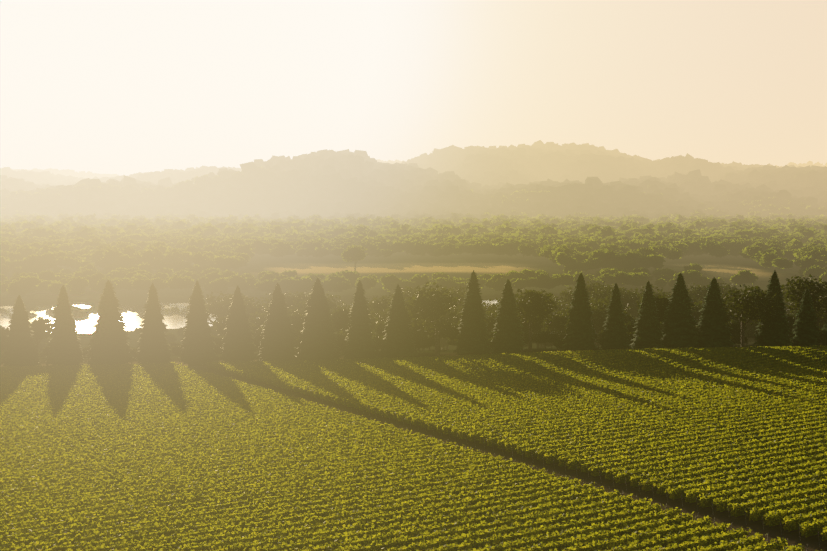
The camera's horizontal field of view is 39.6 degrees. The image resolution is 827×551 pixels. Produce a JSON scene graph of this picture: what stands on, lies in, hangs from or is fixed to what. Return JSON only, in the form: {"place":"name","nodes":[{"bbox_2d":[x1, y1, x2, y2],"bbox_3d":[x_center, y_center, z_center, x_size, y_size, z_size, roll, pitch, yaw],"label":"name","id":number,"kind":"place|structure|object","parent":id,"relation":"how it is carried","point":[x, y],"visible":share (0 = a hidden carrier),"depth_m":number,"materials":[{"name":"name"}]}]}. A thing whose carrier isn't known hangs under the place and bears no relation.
{"place":"outdoors","nodes":[
{"label":"outdoors","id":0,"kind":"place"},
{"bbox_2d":[0,157,826,550],"bbox_3d":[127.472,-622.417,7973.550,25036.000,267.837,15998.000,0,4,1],"label":"ground","id":1,"kind":"structure","parent":0,"point":[404,265],"depth_m":757.23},
{"bbox_2d":[341,245,367,270],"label":"tree","id":2,"kind":"object","parent":1,"relation":"on","point":[352,253],"depth_m":823.33,"materials":[{"name":"green plant"}]},
{"bbox_2d":[0,345,826,550],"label":"vineyard","id":3,"kind":"object","parent":1,"relation":"on","point":[167,456],"visible":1,"depth_m":174.63,"materials":[{"name":"green plant"}]},
{"bbox_2d":[0,166,826,240],"bbox_3d":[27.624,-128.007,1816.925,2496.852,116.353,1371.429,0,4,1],"label":"hills","id":4,"kind":"structure","parent":1,"relation":"on","point":[580,217],"depth_m":2235.70,"materials":[{"name":"green plant"}]},
{"bbox_2d":[0,140,826,208],"bbox_3d":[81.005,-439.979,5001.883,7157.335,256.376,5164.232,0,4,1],"label":"hill trees","id":5,"kind":"object","parent":1,"relation":"on","point":[450,173],"visible":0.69,"depth_m":2950.84,"materials":[{"name":"green plant"}]},
{"bbox_2d":[0,247,826,297],"bbox_3d":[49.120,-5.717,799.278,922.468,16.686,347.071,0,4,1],"label":"bank trees","id":6,"kind":"object","parent":1,"relation":"on","point":[25,279],"visible":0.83,"depth_m":708.73,"materials":[{"name":"green plant"}]},
{"bbox_2d":[0,237,826,271],"bbox_3d":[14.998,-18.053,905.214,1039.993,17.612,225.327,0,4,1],"label":"field edge trees","id":7,"kind":"object","parent":1,"relation":"on","point":[770,253],"visible":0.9,"depth_m":886.05,"materials":[{"name":"green plant"}]},
{"bbox_2d":[0,231,826,256],"bbox_3d":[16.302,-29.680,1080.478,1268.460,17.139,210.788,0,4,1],"label":"forest","id":8,"kind":"object","parent":1,"relation":"on","point":[406,243],"visible":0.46,"depth_m":1041.21,"materials":[{"name":"green plant"}]},
{"bbox_2d":[0,274,826,364],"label":"bank trees","id":9,"kind":"object","parent":1,"relation":"on","point":[546,310],"depth_m":355.32,"materials":[{"name":"green plant"}]},
{"bbox_2d":[180,363,819,550],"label":"vine posts","id":10,"kind":"object","parent":1,"relation":"on","point":[512,454],"visible":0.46,"depth_m":172.51,"materials":[{"name":"brown wood"}]},
{"bbox_2d":[0,293,826,332],"bbox_3d":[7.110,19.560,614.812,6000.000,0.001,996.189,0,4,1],"label":"river","id":11,"kind":"structure","parent":0,"point":[173,313],"depth_m":607.21,"materials":[{"name":"white liquid"}]},
{"bbox_2d":[0,0,826,175],"label":"sky","id":12,"kind":"structure","parent":0,"point":[119,87],"materials":[{"name":"white"}]}
]}

